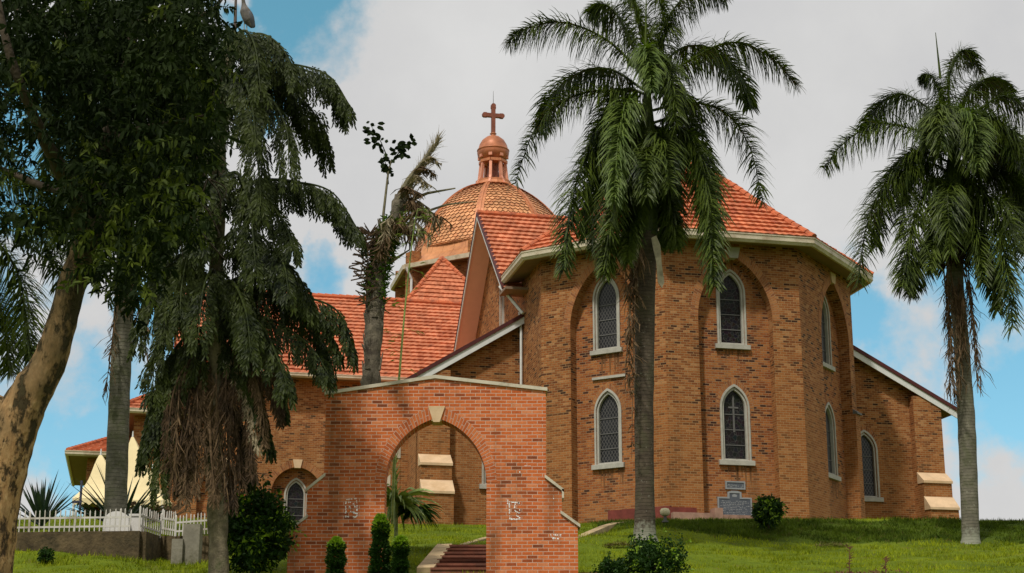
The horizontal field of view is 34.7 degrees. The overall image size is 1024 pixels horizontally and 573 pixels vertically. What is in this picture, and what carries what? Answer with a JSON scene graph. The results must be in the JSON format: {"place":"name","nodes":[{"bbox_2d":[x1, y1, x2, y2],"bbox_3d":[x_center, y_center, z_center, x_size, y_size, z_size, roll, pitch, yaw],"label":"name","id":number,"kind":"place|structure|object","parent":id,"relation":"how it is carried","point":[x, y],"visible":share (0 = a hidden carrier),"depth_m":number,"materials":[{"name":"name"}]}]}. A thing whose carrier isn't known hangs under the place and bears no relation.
{"place":"outdoors","nodes":[
{"label":"outdoors","id":0,"kind":"place"},
{"bbox_2d":[0,0,1023,520],"label":"sky","id":1,"kind":"structure","parent":0,"point":[419,68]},
{"bbox_2d":[13,515,1023,572],"bbox_3d":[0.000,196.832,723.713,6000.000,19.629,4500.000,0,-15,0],"label":"ground","id":2,"kind":"structure","parent":0,"point":[589,548],"depth_m":49.56,"materials":[{"name":"green plant"}]},
{"bbox_2d":[0,148,65,386],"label":"royal palm","id":3,"kind":"object","parent":2,"relation":"on","point":[10,328],"visible":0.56,"depth_m":44.90,"materials":[{"name":"green plant"}]},
{"bbox_2d":[36,546,55,563],"bbox_3d":[-12.196,7.115,42.867,0.507,0.657,0.557,0,-15,0],"label":"shrub","id":4,"kind":"object","parent":2,"relation":"on","point":[45,555],"visible":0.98,"depth_m":42.80,"materials":[{"name":"green plant"}]},
{"bbox_2d":[20,472,79,525],"bbox_3d":[-13.724,6.149,47.504,2.390,1.652,2.191,0,-15,0],"label":"agave","id":5,"kind":"object","parent":2,"relation":"on","point":[41,503],"visible":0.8,"depth_m":47.33,"materials":[{"name":"green plant"}]},
{"bbox_2d":[72,481,82,513],"bbox_3d":[-14.879,7.221,56.090,0.337,1.150,0.083,0,-15,0],"label":"signpost","id":6,"kind":"object","parent":2,"relation":"on","point":[81,485],"visible":0.79,"depth_m":56.07,"materials":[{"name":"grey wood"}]},
{"bbox_2d":[15,531,161,560],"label":"retaining wall","id":7,"kind":"structure","parent":2,"relation":"on","point":[142,544],"depth_m":44.62,"materials":[{"name":"concrete"}]},
{"bbox_2d":[17,508,131,531],"bbox_3d":[-12.459,6.412,44.905,4.049,0.690,0.050,0,-15,0],"label":"picket fence","id":8,"kind":"object","parent":7,"relation":"on","point":[75,517],"visible":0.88,"depth_m":44.89,"materials":[{"name":"white wood"}]},
{"bbox_2d":[129,514,143,530],"bbox_3d":[-10.536,6.688,46.074,0.420,0.550,0.360,0,-15,0],"label":"white planter","id":9,"kind":"object","parent":7,"relation":"on","point":[134,522],"visible":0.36,"depth_m":45.95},
{"bbox_2d":[138,506,162,537],"bbox_3d":[-10.095,6.566,45.745,0.077,0.756,1.398,-4,-16,13],"label":"picket fence","id":10,"kind":"object","parent":7,"relation":"on","point":[151,529],"visible":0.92,"depth_m":45.73,"materials":[{"name":"white wood"}]},
{"bbox_2d":[72,449,130,516],"bbox_3d":[-15.396,7.632,62.199,1.994,2.971,1.994,0,-15,0],"label":"marquee tent","id":11,"kind":"object","parent":2,"relation":"on","point":[100,462],"visible":0.34,"depth_m":61.73,"materials":[{"name":"beige fabric"}]},
{"bbox_2d":[63,464,168,521],"bbox_3d":[-11.677,6.249,48.748,3.240,1.970,3.214,5,-16,-17],"label":"agave","id":12,"kind":"object","parent":2,"relation":"on","point":[101,507],"visible":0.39,"depth_m":48.16,"materials":[{"name":"green plant"}]},
{"bbox_2d":[102,511,129,530],"bbox_3d":[-11.062,6.617,45.886,0.720,0.620,0.280,0,-15,0],"label":"white headstone","id":13,"kind":"object","parent":2,"relation":"on","point":[127,521],"visible":0.57,"depth_m":45.75,"materials":[{"name":"white stone"}]},
{"bbox_2d":[31,9,209,519],"bbox_3d":[-12.624,-1.298,49.349,7.382,17.631,4.118,-4,-16,16],"label":"royal palm","id":14,"kind":"object","parent":2,"relation":"on","point":[116,467],"visible":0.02,"depth_m":48.01,"materials":[{"name":"grey plant"}]},
{"bbox_2d":[0,0,246,572],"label":"tree","id":15,"kind":"object","parent":2,"relation":"on","point":[138,87],"visible":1,"depth_m":14.62,"materials":[{"name":"green plant"}]},
{"bbox_2d":[102,501,188,527],"bbox_3d":[-10.950,6.803,48.849,2.648,0.867,0.580,0,-15,0],"label":"dry frond heap","id":16,"kind":"object","parent":2,"relation":"on","point":[173,507],"visible":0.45,"depth_m":48.94,"materials":[{"name":"brown plant"}]},
{"bbox_2d":[127,431,171,503],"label":"marquee tent","id":17,"kind":"object","parent":2,"relation":"on","point":[132,450],"visible":0.21,"depth_m":66.04,"materials":[{"name":"beige fabric"}]},
{"bbox_2d":[128,464,171,518],"bbox_3d":[-13.353,7.675,60.114,1.459,2.334,1.459,0,-15,0],"label":"marquee tent","id":18,"kind":"object","parent":2,"relation":"on","point":[141,489],"visible":0.27,"depth_m":59.70,"materials":[{"name":"beige fabric"}]},
{"bbox_2d":[161,536,208,562],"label":"retaining wall","id":19,"kind":"structure","parent":2,"relation":"on","point":[166,546],"depth_m":46.37,"materials":[{"name":"concrete"}]},
{"bbox_2d":[161,509,175,535],"bbox_3d":[-9.845,6.756,46.941,0.080,0.907,1.117,9,-18,-30],"label":"picket fence","id":20,"kind":"object","parent":19,"relation":"on","point":[163,522],"visible":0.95,"depth_m":46.97,"materials":[{"name":"white wood"}]},
{"bbox_2d":[174,513,207,535],"bbox_3d":[-8.989,6.681,46.074,1.157,0.641,0.071,-6,-16,21],"label":"picket fence","id":21,"kind":"object","parent":19,"relation":"on","point":[186,522],"visible":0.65,"depth_m":46.13,"materials":[{"name":"white wood"}]},
{"bbox_2d":[171,524,202,564],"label":"gate pillar","id":22,"kind":"structure","parent":2,"relation":"on","point":[188,546],"depth_m":44.98,"materials":[{"name":"grey concrete"}]},
{"bbox_2d":[126,0,367,572],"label":"fishtail palm","id":23,"kind":"object","parent":2,"relation":"on","point":[243,362],"visible":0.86,"depth_m":38.85,"materials":[{"name":"green plant"}]},
{"bbox_2d":[240,0,254,29],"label":"stork","id":24,"kind":"object","parent":23,"relation":"on","point":[247,15],"visible":0.94,"depth_m":41.48},
{"bbox_2d":[226,471,306,572],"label":"shrub","id":25,"kind":"object","parent":2,"relation":"on","point":[254,528],"visible":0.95,"depth_m":39.06,"materials":[{"name":"green plant"}]},
{"bbox_2d":[271,506,293,561],"bbox_3d":[-5.981,6.311,41.861,1.097,1.563,1.189,0,-15,0],"label":"shrub","id":26,"kind":"object","parent":2,"relation":"on","point":[286,551],"visible":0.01,"depth_m":41.73,"materials":[{"name":"green plant"}]},
{"bbox_2d":[323,536,347,572],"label":"clipped conifer","id":27,"kind":"object","parent":2,"relation":"on","point":[336,548],"visible":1,"depth_m":37.78,"materials":[{"name":"green plant"}]},
{"bbox_2d":[367,513,392,572],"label":"clipped conifer","id":28,"kind":"object","parent":2,"relation":"on","point":[380,530],"visible":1,"depth_m":37.96,"materials":[{"name":"green plant"}]},
{"bbox_2d":[389,534,410,572],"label":"clipped conifer","id":29,"kind":"object","parent":2,"relation":"on","point":[400,546],"visible":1,"depth_m":37.60,"materials":[{"name":"green plant"}]},
{"bbox_2d":[383,206,431,523],"bbox_3d":[-2.795,2.001,43.548,1.303,8.610,0.654,0,-15,0],"label":"slender shoot","id":30,"kind":"object","parent":2,"relation":"on","point":[394,462],"visible":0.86,"depth_m":43.76,"materials":[{"name":"green plant"}]},
{"bbox_2d":[349,121,474,385],"bbox_3d":[-2.754,1.609,44.366,3.452,13.197,1.555,0,-15,0],"label":"dead palm","id":31,"kind":"object","parent":2,"relation":"on","point":[383,242],"visible":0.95,"depth_m":45.06,"materials":[{"name":"green plant"}]},
{"bbox_2d":[386,451,441,536],"bbox_3d":[-3.185,5.703,45.657,2.531,3.195,2.386,0,-15,0],"label":"yucca","id":32,"kind":"object","parent":2,"relation":"on","point":[404,499],"visible":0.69,"depth_m":45.31,"materials":[{"name":"green plant"}]},
{"bbox_2d":[390,503,442,531],"bbox_3d":[-2.599,6.514,45.963,1.350,0.857,2.006,-8,-17,26],"label":"yucca","id":33,"kind":"object","parent":2,"relation":"on","point":[401,511],"visible":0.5,"depth_m":45.95,"materials":[{"name":"green plant"}]},
{"bbox_2d":[287,375,579,572],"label":"brick gateway","id":34,"kind":"object","parent":2,"relation":"on","point":[500,427],"visible":0.99,"depth_m":40.26,"materials":[{"name":"red brick"}]},
{"bbox_2d":[417,544,485,572],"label":"stone stairs","id":35,"kind":"structure","parent":2,"relation":"on","point":[439,558],"depth_m":42.24,"materials":[{"name":"brown stone"}]},
{"bbox_2d":[460,537,485,544],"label":"path kerb","id":36,"kind":"structure","parent":2,"relation":"on","point":[482,539],"depth_m":49.07,"materials":[{"name":"beige concrete"}]},
{"bbox_2d":[65,93,959,524],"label":"brick church","id":37,"kind":"structure","parent":2,"relation":"on","point":[773,379],"depth_m":71.17,"materials":[{"name":"brown brick"}]},
{"bbox_2d":[283,478,306,520],"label":"window","id":38,"kind":"structure","parent":37,"relation":"in","point":[294,498],"depth_m":87.46,"materials":[{"name":"grey glass"}]},
{"bbox_2d":[479,463,485,488],"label":"window","id":39,"kind":"structure","parent":37,"relation":"in","point":[481,486],"depth_m":72.77,"materials":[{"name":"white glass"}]},
{"bbox_2d":[499,288,503,325],"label":"window","id":40,"kind":"structure","parent":37,"relation":"in","point":[501,298],"depth_m":79.71,"materials":[{"name":"white glass"}]},
{"bbox_2d":[590,276,622,374],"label":"window","id":41,"kind":"structure","parent":37,"relation":"in","point":[606,316],"depth_m":70.24,"materials":[{"name":"grey glass"}]},
{"bbox_2d":[591,388,624,489],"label":"window","id":42,"kind":"structure","parent":37,"relation":"in","point":[608,430],"depth_m":68.95,"materials":[{"name":"grey glass"}]},
{"bbox_2d":[715,269,750,361],"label":"window","id":43,"kind":"structure","parent":37,"relation":"in","point":[731,322],"depth_m":69.40,"materials":[{"name":"grey glass"}]},
{"bbox_2d":[717,491,751,514],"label":"plaque","id":44,"kind":"object","parent":37,"relation":"attached to","point":[733,503],"visible":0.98,"depth_m":67.09,"materials":[{"name":"stone"}]},
{"bbox_2d":[725,481,745,489],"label":"plaque","id":45,"kind":"object","parent":37,"relation":"attached to","point":[736,485],"visible":1,"depth_m":67.30,"materials":[{"name":"stone"}]},
{"bbox_2d":[719,384,754,486],"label":"window","id":46,"kind":"structure","parent":37,"relation":"in","point":[735,450],"depth_m":68.08,"materials":[{"name":"grey glass"}]},
{"bbox_2d":[821,297,835,384],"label":"window","id":47,"kind":"structure","parent":37,"relation":"in","point":[826,337],"depth_m":73.34,"materials":[{"name":"white glass"}]},
{"bbox_2d":[825,402,840,498],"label":"window","id":48,"kind":"structure","parent":37,"relation":"in","point":[830,431],"depth_m":72.03,"materials":[{"name":"grey glass"}]},
{"bbox_2d":[861,430,883,501],"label":"window","id":49,"kind":"structure","parent":37,"relation":"in","point":[870,480],"depth_m":77.16,"materials":[{"name":"grey glass"}]},
{"bbox_2d":[579,522,623,537],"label":"path kerb","id":50,"kind":"structure","parent":2,"relation":"on","point":[605,527],"depth_m":54.67,"materials":[{"name":"beige concrete"}]},
{"bbox_2d":[589,551,629,572],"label":"shrub","id":51,"kind":"object","parent":2,"relation":"on","point":[605,565],"visible":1,"depth_m":38.86,"materials":[{"name":"green plant"}]},
{"bbox_2d":[602,540,632,546],"bbox_3d":[3.166,7.635,48.727,1.060,0.191,0.730,0,-15,0],"label":"cut grass heap","id":52,"kind":"object","parent":2,"relation":"on","point":[618,543],"visible":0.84,"depth_m":48.66,"materials":[{"name":"green plant"}]},
{"bbox_2d":[498,0,805,542],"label":"royal palm","id":53,"kind":"object","parent":2,"relation":"on","point":[635,167],"visible":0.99,"depth_m":52.00,"materials":[{"name":"green plant"}]},
{"bbox_2d":[618,527,694,572],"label":"shrub","id":54,"kind":"object","parent":2,"relation":"on","point":[647,556],"visible":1,"depth_m":38.72,"materials":[{"name":"green plant"}]},
{"bbox_2d":[660,508,669,522],"bbox_3d":[5.410,8.085,57.927,0.360,0.505,0.351,0,-15,0],"label":"floodlight","id":55,"kind":"object","parent":2,"relation":"on","point":[665,512],"visible":1,"depth_m":57.83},
{"bbox_2d":[750,492,788,528],"bbox_3d":[9.093,7.954,57.953,1.377,1.341,1.326,0,-15,0],"label":"shrub","id":56,"kind":"object","parent":2,"relation":"on","point":[767,511],"visible":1,"depth_m":57.70,"materials":[{"name":"green plant"}]},
{"bbox_2d":[586,514,1023,543],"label":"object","id":57,"kind":"object","parent":2,"relation":"on","point":[703,525],"visible":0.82,"depth_m":58.15,"materials":[{"name":"green plant"}]},
{"bbox_2d":[815,541,850,546],"bbox_3d":[10.799,8.670,55.158,1.315,0.207,0.866,0,-15,0],"label":"cut grass heap","id":58,"kind":"object","parent":2,"relation":"on","point":[826,544],"visible":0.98,"depth_m":55.10,"materials":[{"name":"green plant"}]},
{"bbox_2d":[823,546,876,572],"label":"dry weed","id":59,"kind":"object","parent":2,"relation":"on","point":[849,558],"visible":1,"depth_m":41.15,"materials":[{"name":"brown plant"}]},
{"bbox_2d":[860,555,908,572],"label":"dry weed","id":60,"kind":"object","parent":2,"relation":"on","point":[886,561],"visible":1,"depth_m":41.08,"materials":[{"name":"brown plant"}]},
{"bbox_2d":[813,32,1023,543],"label":"royal palm","id":61,"kind":"object","parent":2,"relation":"on","point":[961,204],"visible":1,"depth_m":58.03,"materials":[{"name":"green plant"}]}
]}

